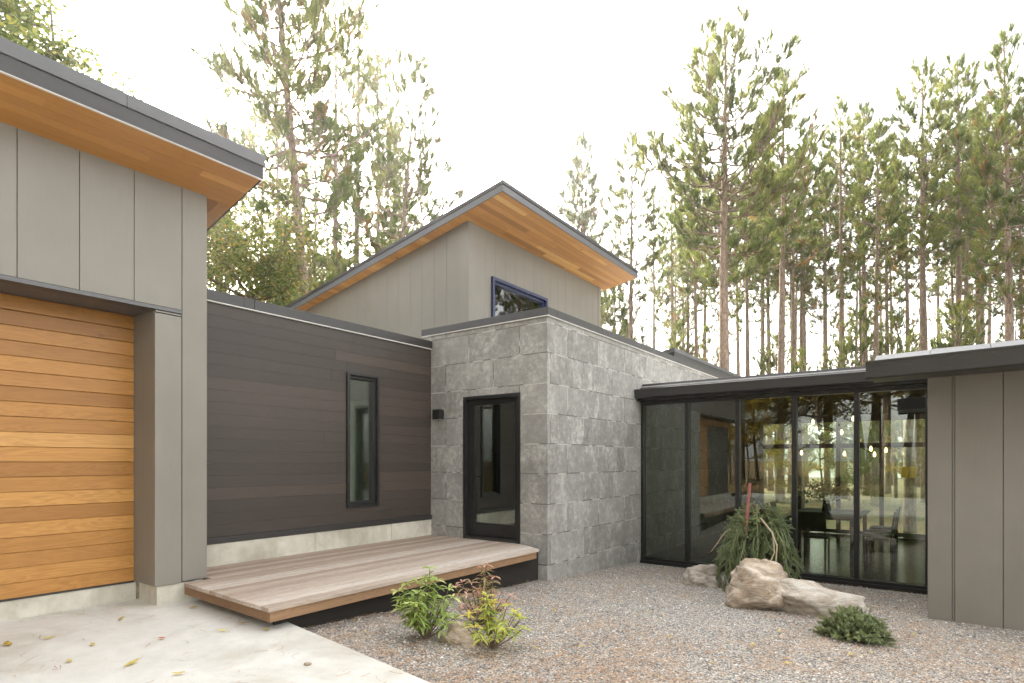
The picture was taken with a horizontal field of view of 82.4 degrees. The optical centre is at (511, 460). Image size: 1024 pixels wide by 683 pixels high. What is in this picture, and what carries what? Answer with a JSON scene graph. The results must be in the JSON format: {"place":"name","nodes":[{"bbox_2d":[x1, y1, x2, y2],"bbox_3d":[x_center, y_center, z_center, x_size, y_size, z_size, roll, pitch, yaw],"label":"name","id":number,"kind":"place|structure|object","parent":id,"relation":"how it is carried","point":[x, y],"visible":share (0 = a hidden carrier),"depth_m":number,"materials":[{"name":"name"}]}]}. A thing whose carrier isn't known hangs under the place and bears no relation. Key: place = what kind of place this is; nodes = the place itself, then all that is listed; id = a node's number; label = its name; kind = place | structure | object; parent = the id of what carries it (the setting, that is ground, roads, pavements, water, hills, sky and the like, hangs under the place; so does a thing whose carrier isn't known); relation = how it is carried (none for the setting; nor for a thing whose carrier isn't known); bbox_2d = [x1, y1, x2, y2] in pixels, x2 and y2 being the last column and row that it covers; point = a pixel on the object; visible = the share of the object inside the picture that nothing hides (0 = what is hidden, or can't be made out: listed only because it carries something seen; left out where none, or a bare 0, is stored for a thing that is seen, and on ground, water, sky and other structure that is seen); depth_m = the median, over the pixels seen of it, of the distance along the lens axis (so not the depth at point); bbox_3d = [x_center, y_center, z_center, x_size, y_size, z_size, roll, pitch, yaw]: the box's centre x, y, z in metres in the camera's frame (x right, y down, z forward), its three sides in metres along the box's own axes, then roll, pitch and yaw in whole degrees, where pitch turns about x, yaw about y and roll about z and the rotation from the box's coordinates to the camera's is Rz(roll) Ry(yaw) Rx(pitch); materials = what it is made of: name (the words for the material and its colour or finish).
{"place":"outdoors","nodes":[
{"label":"outdoors","id":0,"kind":"place"},
{"bbox_2d":[0,598,429,682],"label":"driveway","id":1,"kind":"structure","parent":0,"point":[120,643],"depth_m":4.21,"materials":[{"name":"concrete"}]},
{"bbox_2d":[1,0,1023,443],"label":"sky","id":2,"kind":"structure","parent":0,"point":[516,81],"materials":[{"name":"white"}]},
{"bbox_2d":[136,477,924,598],"bbox_3d":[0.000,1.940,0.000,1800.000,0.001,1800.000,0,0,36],"label":"ground","id":3,"kind":"structure","parent":0,"point":[892,505],"depth_m":25.45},
{"bbox_2d":[0,0,148,99],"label":"leafy tree","id":4,"kind":"object","parent":3,"relation":"on","point":[29,18],"visible":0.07,"depth_m":12.31,"materials":[{"name":"green plant"}]},
{"bbox_2d":[201,67,247,280],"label":"pine tree","id":5,"kind":"object","parent":3,"relation":"on","point":[220,97],"visible":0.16,"depth_m":29.83,"materials":[{"name":"green plant"}]},
{"bbox_2d":[207,196,276,300],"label":"young pine","id":6,"kind":"object","parent":3,"relation":"on","point":[228,220],"visible":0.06,"depth_m":20.64,"materials":[{"name":"green plant"}]},
{"bbox_2d":[207,172,306,301],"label":"undergrowth tree","id":7,"kind":"object","parent":3,"relation":"on","point":[258,224],"visible":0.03,"depth_m":17.56,"materials":[{"name":"green plant"}]},
{"bbox_2d":[231,97,304,279],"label":"pine tree","id":8,"kind":"object","parent":3,"relation":"on","point":[255,122],"visible":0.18,"depth_m":35.30,"materials":[{"name":"green plant"}]},
{"bbox_2d":[234,44,316,297],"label":"pine tree","id":9,"kind":"object","parent":3,"relation":"on","point":[268,138],"visible":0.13,"depth_m":26.62,"materials":[{"name":"green plant"}]},
{"bbox_2d":[207,178,346,306],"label":"undergrowth tree","id":10,"kind":"object","parent":3,"relation":"on","point":[265,266],"visible":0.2,"depth_m":14.45,"materials":[{"name":"green plant"}]},
{"bbox_2d":[244,215,319,304],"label":"young pine","id":11,"kind":"object","parent":3,"relation":"on","point":[287,229],"visible":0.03,"depth_m":20.66,"materials":[{"name":"green plant"}]},
{"bbox_2d":[183,0,382,294],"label":"pine tree","id":12,"kind":"object","parent":3,"relation":"on","point":[264,53],"visible":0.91,"depth_m":16.32,"materials":[{"name":"green plant"}]},
{"bbox_2d":[273,223,340,303],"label":"young pine","id":13,"kind":"object","parent":3,"relation":"on","point":[321,261],"visible":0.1,"depth_m":17.80,"materials":[{"name":"green plant"}]},
{"bbox_2d":[270,0,383,276],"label":"pine tree","id":14,"kind":"object","parent":3,"relation":"on","point":[343,105],"visible":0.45,"depth_m":23.75,"materials":[{"name":"green plant"}]},
{"bbox_2d":[314,250,353,281],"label":"young pine","id":15,"kind":"object","parent":3,"relation":"on","point":[342,267],"visible":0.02,"depth_m":19.45,"materials":[{"name":"green plant"}]},
{"bbox_2d":[290,222,393,285],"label":"undergrowth tree","id":16,"kind":"object","parent":3,"relation":"on","point":[364,255],"visible":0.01,"depth_m":23.86,"materials":[{"name":"green plant"}]},
{"bbox_2d":[310,0,406,266],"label":"pine tree","id":17,"kind":"object","parent":3,"relation":"on","point":[398,57],"visible":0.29,"depth_m":25.80,"materials":[{"name":"green plant"}]},
{"bbox_2d":[311,37,434,266],"bbox_3d":[-7.120,-9.652,30.716,6.633,24.179,6.542,0,0,19],"label":"pine tree","id":18,"kind":"object","parent":3,"relation":"on","point":[399,137],"visible":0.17,"depth_m":29.34,"materials":[{"name":"green plant"}]},
{"bbox_2d":[322,39,464,267],"bbox_3d":[-4.215,-7.409,23.803,5.192,19.525,5.452,0,0,42],"label":"pine tree","id":19,"kind":"object","parent":3,"relation":"on","point":[422,143],"visible":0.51,"depth_m":23.52,"materials":[{"name":"green plant"}]},
{"bbox_2d":[361,96,431,254],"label":"pine tree","id":20,"kind":"object","parent":3,"relation":"on","point":[396,102],"visible":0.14,"depth_m":31.89,"materials":[{"name":"green plant"}]},
{"bbox_2d":[0,36,1023,630],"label":"house","id":21,"kind":"structure","parent":3,"relation":"on","point":[170,424],"depth_m":7.01,"materials":[{"name":"grey wood"}]},
{"bbox_2d":[0,293,133,601],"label":"garage door","id":22,"kind":"structure","parent":21,"relation":"in","point":[67,371],"depth_m":5.31,"materials":[{"name":"brown wood"}]},
{"bbox_2d":[346,372,378,507],"bbox_3d":[-2.135,-0.288,8.230,0.160,1.855,0.561,0,0,36],"label":"window","id":23,"kind":"structure","parent":21,"relation":"in","point":[370,383],"depth_m":8.38,"materials":[{"name":"black glass"}]},
{"bbox_2d":[463,392,519,543],"bbox_3d":[-0.269,0.100,8.640,1.061,2.143,0.180,0,0,36],"label":"entrance door","id":24,"kind":"structure","parent":21,"relation":"in","point":[472,529],"depth_m":8.82,"materials":[{"name":"black glass"}]},
{"bbox_2d":[491,276,547,316],"bbox_3d":[0.130,-2.615,11.037,0.165,1.270,1.785,0,0,36],"label":"window","id":25,"kind":"structure","parent":21,"relation":"in","point":[506,297],"depth_m":10.85,"materials":[{"name":"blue glass"}]},
{"bbox_2d":[798,511,830,564],"bbox_3d":[5.197,1.300,10.047,0.440,0.880,0.489,0,0,36],"label":"dining chair","id":26,"kind":"object","parent":21,"relation":"on","point":[812,521],"visible":0.99,"depth_m":9.89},
{"bbox_2d":[783,507,869,561],"bbox_3d":[6.069,1.365,11.236,1.200,0.750,2.300,0,0,36],"label":"dining table","id":27,"kind":"object","parent":21,"relation":"on","point":[841,514],"visible":0.52,"depth_m":10.80,"materials":[{"name":"black wood"}]},
{"bbox_2d":[798,478,864,512],"bbox_3d":[5.990,0.620,11.112,1.111,0.736,0.851,0,0,9],"label":"flower vase","id":28,"kind":"object","parent":27,"relation":"on","point":[826,506],"visible":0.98,"depth_m":11.06,"materials":[{"name":"green plant"}]},
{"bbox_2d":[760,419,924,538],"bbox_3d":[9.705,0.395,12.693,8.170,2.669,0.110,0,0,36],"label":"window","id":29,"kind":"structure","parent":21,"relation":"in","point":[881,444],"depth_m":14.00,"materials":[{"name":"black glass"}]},
{"bbox_2d":[800,403,887,456],"bbox_3d":[6.267,-0.585,10.937,1.436,1.020,0.804,0,0,13],"label":"chandelier","id":30,"kind":"object","parent":21,"relation":"hanging from","point":[846,439],"visible":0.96,"depth_m":10.97,"materials":[{"name":"brown"}]},
{"bbox_2d":[862,510,896,563],"bbox_3d":[6.407,1.300,10.183,0.490,0.880,0.440,0,0,36],"label":"dining chair","id":31,"kind":"object","parent":21,"relation":"on","point":[878,534],"visible":1,"depth_m":10.09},
{"bbox_2d":[866,508,898,557],"bbox_3d":[6.791,1.300,10.707,0.490,0.880,0.440,0,0,36],"label":"dining chair","id":32,"kind":"object","parent":21,"relation":"on","point":[879,531],"visible":0.84,"depth_m":10.67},
{"bbox_2d":[556,129,615,326],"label":"pine tree","id":33,"kind":"object","parent":3,"relation":"on","point":[582,219],"visible":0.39,"depth_m":37.50,"materials":[{"name":"green plant"}]},
{"bbox_2d":[601,284,651,345],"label":"young pine","id":34,"kind":"object","parent":3,"relation":"on","point":[606,319],"visible":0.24,"depth_m":33.24,"materials":[{"name":"green plant"}]},
{"bbox_2d":[598,129,667,339],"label":"pine tree","id":35,"kind":"object","parent":3,"relation":"on","point":[630,242],"visible":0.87,"depth_m":31.72,"materials":[{"name":"green plant"}]},
{"bbox_2d":[637,184,672,347],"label":"pine tree","id":36,"kind":"object","parent":3,"relation":"on","point":[654,301],"visible":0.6,"depth_m":39.88,"materials":[{"name":"green plant"}]},
{"bbox_2d":[303,562,1023,682],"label":"gravel bed","id":37,"kind":"object","parent":3,"relation":"on","point":[640,606],"visible":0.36,"depth_m":5.07,"materials":[{"name":"grey gravel"}]},
{"bbox_2d":[184,535,538,627],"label":"wooden deck","id":38,"kind":"structure","parent":37,"relation":"on","point":[306,590],"depth_m":6.19,"materials":[{"name":"wood"}]},
{"bbox_2d":[391,566,464,641],"bbox_3d":[-0.683,1.183,4.818,0.633,0.624,0.522,0,0,-12],"label":"leafy shrub","id":39,"kind":"object","parent":37,"relation":"on","point":[417,619],"visible":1,"depth_m":4.82,"materials":[{"name":"green plant"}]},
{"bbox_2d":[442,620,479,647],"bbox_3d":[-0.401,1.449,4.787,0.303,0.260,0.253,0,0,19],"label":"boulder","id":40,"kind":"object","parent":37,"relation":"on","point":[457,634],"visible":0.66,"depth_m":4.71,"materials":[{"name":"beige stone"}]},
{"bbox_2d":[450,562,518,624],"bbox_3d":[-0.265,1.231,5.401,0.628,0.588,0.554,0,0,-15],"label":"leafy shrub","id":41,"kind":"object","parent":37,"relation":"on","point":[478,596],"visible":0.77,"depth_m":5.35,"materials":[{"name":"green plant"}]},
{"bbox_2d":[458,591,532,648],"bbox_3d":[-0.171,1.273,4.652,0.626,0.464,0.648,0,0,36],"label":"leafy shrub","id":42,"kind":"object","parent":37,"relation":"on","point":[500,633],"visible":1,"depth_m":4.66,"materials":[{"name":"green plant"}]},
{"bbox_2d":[305,567,1023,682],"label":"fallen needles","id":43,"kind":"object","parent":37,"relation":"on","point":[575,677],"visible":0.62,"depth_m":4.62,"materials":[{"name":"brown"}]},
{"bbox_2d":[683,564,722,586],"bbox_3d":[2.631,1.641,8.057,0.548,0.448,0.357,0,0,-15],"label":"boulder","id":44,"kind":"object","parent":37,"relation":"on","point":[701,575],"visible":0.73,"depth_m":7.94,"materials":[{"name":"beige stone"}]},
{"bbox_2d":[726,558,787,609],"bbox_3d":[2.772,1.487,6.630,0.730,0.765,0.738,0,0,-15],"label":"boulder","id":45,"kind":"object","parent":37,"relation":"on","point":[754,583],"visible":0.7,"depth_m":6.43,"materials":[{"name":"beige stone"}]},
{"bbox_2d":[711,500,803,591],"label":"weeping spruce","id":46,"kind":"object","parent":37,"relation":"on","point":[767,522],"visible":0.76,"depth_m":7.54,"materials":[{"name":"green plant"}]},
{"bbox_2d":[778,578,865,618],"bbox_3d":[3.203,1.565,6.421,1.179,0.564,0.625,0,0,25],"label":"boulder","id":47,"kind":"object","parent":37,"relation":"on","point":[807,597],"visible":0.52,"depth_m":6.17,"materials":[{"name":"beige stone"}]},
{"bbox_2d":[812,605,899,647],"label":"dwarf spruce","id":48,"kind":"object","parent":37,"relation":"on","point":[849,624],"visible":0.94,"depth_m":5.19,"materials":[{"name":"green plant"}]},
{"bbox_2d":[646,185,698,347],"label":"pine tree","id":49,"kind":"object","parent":3,"relation":"on","point":[667,298],"visible":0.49,"depth_m":43.70,"materials":[{"name":"green plant"}]},
{"bbox_2d":[658,229,689,348],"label":"pine tree","id":50,"kind":"object","parent":3,"relation":"on","point":[675,263],"visible":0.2,"depth_m":48.35,"materials":[{"name":"green plant"}]},
{"bbox_2d":[662,315,706,357],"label":"young pine","id":51,"kind":"object","parent":3,"relation":"on","point":[681,329],"visible":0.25,"depth_m":36.41,"materials":[{"name":"green plant"}]},
{"bbox_2d":[665,162,704,353],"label":"pine tree","id":52,"kind":"object","parent":3,"relation":"on","point":[670,258],"visible":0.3,"depth_m":36.01,"materials":[{"name":"green plant"}]},
{"bbox_2d":[659,235,711,350],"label":"pine tree","id":53,"kind":"object","parent":3,"relation":"on","point":[682,314],"visible":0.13,"depth_m":52.99,"materials":[{"name":"green plant"}]},
{"bbox_2d":[674,137,719,356],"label":"pine tree","id":54,"kind":"object","parent":3,"relation":"on","point":[687,309],"visible":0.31,"depth_m":28.29,"materials":[{"name":"green plant"}]},
{"bbox_2d":[677,164,719,358],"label":"pine tree","id":55,"kind":"object","parent":3,"relation":"on","point":[705,191],"visible":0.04,"depth_m":47.95,"materials":[{"name":"green plant"}]},
{"bbox_2d":[691,323,731,365],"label":"young pine","id":56,"kind":"object","parent":3,"relation":"on","point":[707,329],"visible":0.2,"depth_m":32.73,"materials":[{"name":"green plant"}]},
{"bbox_2d":[693,163,750,356],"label":"pine tree","id":57,"kind":"object","parent":3,"relation":"on","point":[713,299],"visible":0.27,"depth_m":39.96,"materials":[{"name":"green plant"}]},
{"bbox_2d":[630,1,825,370],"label":"pine tree","id":58,"kind":"object","parent":3,"relation":"on","point":[774,114],"visible":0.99,"depth_m":21.33,"materials":[{"name":"green plant"}]},
{"bbox_2d":[718,184,754,374],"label":"pine tree","id":59,"kind":"object","parent":3,"relation":"on","point":[738,353],"visible":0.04,"depth_m":51.74,"materials":[{"name":"green plant"}]},
{"bbox_2d":[727,124,772,375],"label":"pine tree","id":60,"kind":"object","parent":3,"relation":"on","point":[748,305],"visible":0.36,"depth_m":30.81,"materials":[{"name":"green plant"}]},
{"bbox_2d":[731,153,796,487],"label":"pine tree","id":61,"kind":"object","parent":3,"relation":"on","point":[762,342],"visible":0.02,"depth_m":41.98,"materials":[{"name":"green plant"}]},
{"bbox_2d":[733,196,804,490],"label":"pine tree","id":62,"kind":"object","parent":3,"relation":"on","point":[768,295],"visible":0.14,"depth_m":37.79,"materials":[{"name":"green plant"}]},
{"bbox_2d":[764,424,784,469],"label":"lakeside tree","id":63,"kind":"object","parent":3,"relation":"on","point":[768,431],"visible":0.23,"depth_m":25.32,"materials":[{"name":"green plant"}]},
{"bbox_2d":[750,328,805,481],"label":"young pine","id":64,"kind":"object","parent":3,"relation":"on","point":[764,363],"visible":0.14,"depth_m":30.55,"materials":[{"name":"green plant"}]},
{"bbox_2d":[741,60,838,502],"bbox_3d":[12.444,-8.052,27.061,4.562,20.782,4.253,0,0,1],"label":"pine tree","id":65,"kind":"object","parent":3,"relation":"on","point":[779,495],"visible":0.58,"depth_m":26.69,"materials":[{"name":"green plant"}]},
{"bbox_2d":[785,192,809,359],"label":"pine tree","id":66,"kind":"object","parent":3,"relation":"on","point":[796,305],"visible":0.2,"depth_m":49.38,"materials":[{"name":"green plant"}]},
{"bbox_2d":[764,424,831,511],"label":"lakeside tree","id":67,"kind":"object","parent":3,"relation":"on","point":[787,464],"visible":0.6,"depth_m":22.02,"materials":[{"name":"green plant"}]},
{"bbox_2d":[763,152,833,492],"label":"pine tree","id":68,"kind":"object","parent":3,"relation":"on","point":[794,280],"visible":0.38,"depth_m":35.24,"materials":[{"name":"green plant"}]},
{"bbox_2d":[780,345,823,507],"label":"young pine","id":69,"kind":"object","parent":3,"relation":"on","point":[801,364],"visible":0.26,"depth_m":24.03,"materials":[{"name":"green plant"}]},
{"bbox_2d":[786,145,820,472],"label":"pine tree","id":70,"kind":"object","parent":3,"relation":"on","point":[801,319],"visible":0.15,"depth_m":39.07,"materials":[{"name":"green plant"}]},
{"bbox_2d":[787,146,821,486],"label":"pine tree","id":71,"kind":"object","parent":3,"relation":"on","point":[804,347],"visible":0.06,"depth_m":43.82,"materials":[{"name":"green plant"}]},
{"bbox_2d":[786,422,847,496],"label":"lakeside tree","id":72,"kind":"object","parent":3,"relation":"on","point":[818,469],"visible":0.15,"depth_m":30.12,"materials":[{"name":"green plant"}]},
{"bbox_2d":[790,154,854,488],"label":"pine tree","id":73,"kind":"object","parent":3,"relation":"on","point":[828,271],"visible":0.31,"depth_m":39.87,"materials":[{"name":"green plant"}]},
{"bbox_2d":[807,177,858,478],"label":"pine tree","id":74,"kind":"object","parent":3,"relation":"on","point":[815,311],"visible":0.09,"depth_m":43.39,"materials":[{"name":"green plant"}]},
{"bbox_2d":[812,314,861,491],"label":"young pine","id":75,"kind":"object","parent":3,"relation":"on","point":[833,335],"visible":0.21,"depth_m":35.24,"materials":[{"name":"green plant"}]},
{"bbox_2d":[801,92,880,498],"bbox_3d":[16.661,-8.316,29.785,3.933,21.294,4.183,0,0,-13],"label":"pine tree","id":76,"kind":"object","parent":3,"relation":"on","point":[845,138],"visible":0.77,"depth_m":29.78,"materials":[{"name":"green plant"}]},
{"bbox_2d":[833,207,870,478],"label":"pine tree","id":77,"kind":"object","parent":3,"relation":"on","point":[854,301],"visible":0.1,"depth_m":49.94,"materials":[{"name":"green plant"}]},
{"bbox_2d":[815,302,902,503],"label":"young pine","id":78,"kind":"object","parent":3,"relation":"on","point":[850,345],"visible":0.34,"depth_m":25.91,"materials":[{"name":"green plant"}]},
{"bbox_2d":[818,420,900,512],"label":"lakeside tree","id":79,"kind":"object","parent":3,"relation":"on","point":[866,434],"visible":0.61,"depth_m":21.34,"materials":[{"name":"green plant"}]},
{"bbox_2d":[844,161,884,488],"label":"pine tree","id":80,"kind":"object","parent":3,"relation":"on","point":[860,308],"visible":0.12,"depth_m":40.81,"materials":[{"name":"green plant"}]},
{"bbox_2d":[815,98,915,495],"bbox_3d":[19.830,-9.091,32.760,4.454,22.939,4.194,0,0,-9],"label":"pine tree","id":81,"kind":"object","parent":3,"relation":"on","point":[865,110],"visible":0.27,"depth_m":32.72,"materials":[{"name":"green plant"}]},
{"bbox_2d":[836,121,917,505],"bbox_3d":[15.804,-6.277,25.326,3.151,17.060,3.352,0,0,-33],"label":"pine tree","id":82,"kind":"object","parent":3,"relation":"on","point":[886,211],"visible":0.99,"depth_m":25.01,"materials":[{"name":"green plant"}]},
{"bbox_2d":[860,156,918,493],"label":"pine tree","id":83,"kind":"object","parent":3,"relation":"on","point":[887,486],"visible":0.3,"depth_m":34.45,"materials":[{"name":"green plant"}]},
{"bbox_2d":[861,303,919,497],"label":"young pine","id":84,"kind":"object","parent":3,"relation":"on","point":[899,317],"visible":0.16,"depth_m":30.43,"materials":[{"name":"green plant"}]},
{"bbox_2d":[870,195,916,485],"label":"pine tree","id":85,"kind":"object","parent":3,"relation":"on","point":[891,304],"visible":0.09,"depth_m":45.80,"materials":[{"name":"green plant"}]},
{"bbox_2d":[884,331,924,486],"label":"young pine","id":86,"kind":"object","parent":3,"relation":"on","point":[910,339],"visible":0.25,"depth_m":22.64,"materials":[{"name":"green plant"}]},
{"bbox_2d":[884,420,924,479],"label":"lakeside tree","id":87,"kind":"object","parent":3,"relation":"on","point":[890,468],"visible":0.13,"depth_m":27.60,"materials":[{"name":"green plant"}]},
{"bbox_2d":[901,419,916,533],"bbox_3d":[9.890,0.090,14.560,0.330,3.700,0.320,0,0,36],"label":"trunk","id":88,"kind":"object","parent":3,"relation":"on","point":[909,472],"visible":0.61,"depth_m":14.45,"materials":[{"name":"brown wood"}]},
{"bbox_2d":[887,122,938,350],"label":"pine tree","id":89,"kind":"object","parent":3,"relation":"on","point":[907,261],"visible":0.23,"depth_m":37.84,"materials":[{"name":"green plant"}]},
{"bbox_2d":[884,163,962,487],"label":"pine tree","id":90,"kind":"object","parent":3,"relation":"on","point":[916,292],"visible":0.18,"depth_m":42.38,"materials":[{"name":"green plant"}]},
{"bbox_2d":[868,53,984,502],"bbox_3d":[19.022,-8.254,26.963,4.654,21.202,4.339,0,0,43],"label":"pine tree","id":91,"kind":"object","parent":3,"relation":"on","point":[907,149],"visible":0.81,"depth_m":26.67,"materials":[{"name":"green plant"}]},
{"bbox_2d":[918,169,954,347],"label":"pine tree","id":92,"kind":"object","parent":3,"relation":"on","point":[937,301],"visible":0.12,"depth_m":47.96,"materials":[{"name":"green plant"}]},
{"bbox_2d":[916,298,981,463],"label":"young pine","id":93,"kind":"object","parent":3,"relation":"on","point":[971,334],"visible":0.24,"depth_m":23.82,"materials":[{"name":"green plant"}]},
{"bbox_2d":[926,171,971,346],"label":"pine tree","id":94,"kind":"object","parent":3,"relation":"on","point":[951,299],"visible":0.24,"depth_m":39.05,"materials":[{"name":"green plant"}]},
{"bbox_2d":[911,50,1011,345],"bbox_3d":[22.262,-8.990,29.016,4.413,22.728,4.156,0,0,45],"label":"pine tree","id":95,"kind":"object","parent":3,"relation":"on","point":[972,83],"visible":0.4,"depth_m":28.72,"materials":[{"name":"green plant"}]},
{"bbox_2d":[941,107,989,344],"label":"pine tree","id":96,"kind":"object","parent":3,"relation":"on","point":[967,285],"visible":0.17,"depth_m":33.93,"materials":[{"name":"green plant"}]},
{"bbox_2d":[942,134,1003,343],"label":"pine tree","id":97,"kind":"object","parent":3,"relation":"on","point":[983,293],"visible":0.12,"depth_m":40.42,"materials":[{"name":"green plant"}]},
{"bbox_2d":[952,298,1001,344],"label":"young pine","id":98,"kind":"object","parent":3,"relation":"on","point":[983,332],"visible":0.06,"depth_m":31.04,"materials":[{"name":"green plant"}]},
{"bbox_2d":[933,18,1023,340],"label":"pine tree","id":99,"kind":"object","parent":3,"relation":"on","point":[984,166],"visible":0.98,"depth_m":20.86,"materials":[{"name":"green plant"}]},
{"bbox_2d":[938,104,1020,340],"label":"pine tree","id":100,"kind":"object","parent":3,"relation":"on","point":[977,319],"visible":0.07,"depth_m":35.77,"materials":[{"name":"green plant"}]},
{"bbox_2d":[973,60,1023,317],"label":"pine tree","id":101,"kind":"object","parent":3,"relation":"on","point":[1020,219],"visible":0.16,"depth_m":24.47,"materials":[{"name":"green plant"}]},
{"bbox_2d":[985,298,1023,343],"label":"young pine","id":102,"kind":"object","parent":3,"relation":"on","point":[1000,333],"visible":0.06,"depth_m":25.54,"materials":[{"name":"green plant"}]},
{"bbox_2d":[991,113,1023,339],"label":"pine tree","id":103,"kind":"object","parent":3,"relation":"on","point":[1014,262],"visible":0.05,"depth_m":32.09,"materials":[{"name":"green plant"}]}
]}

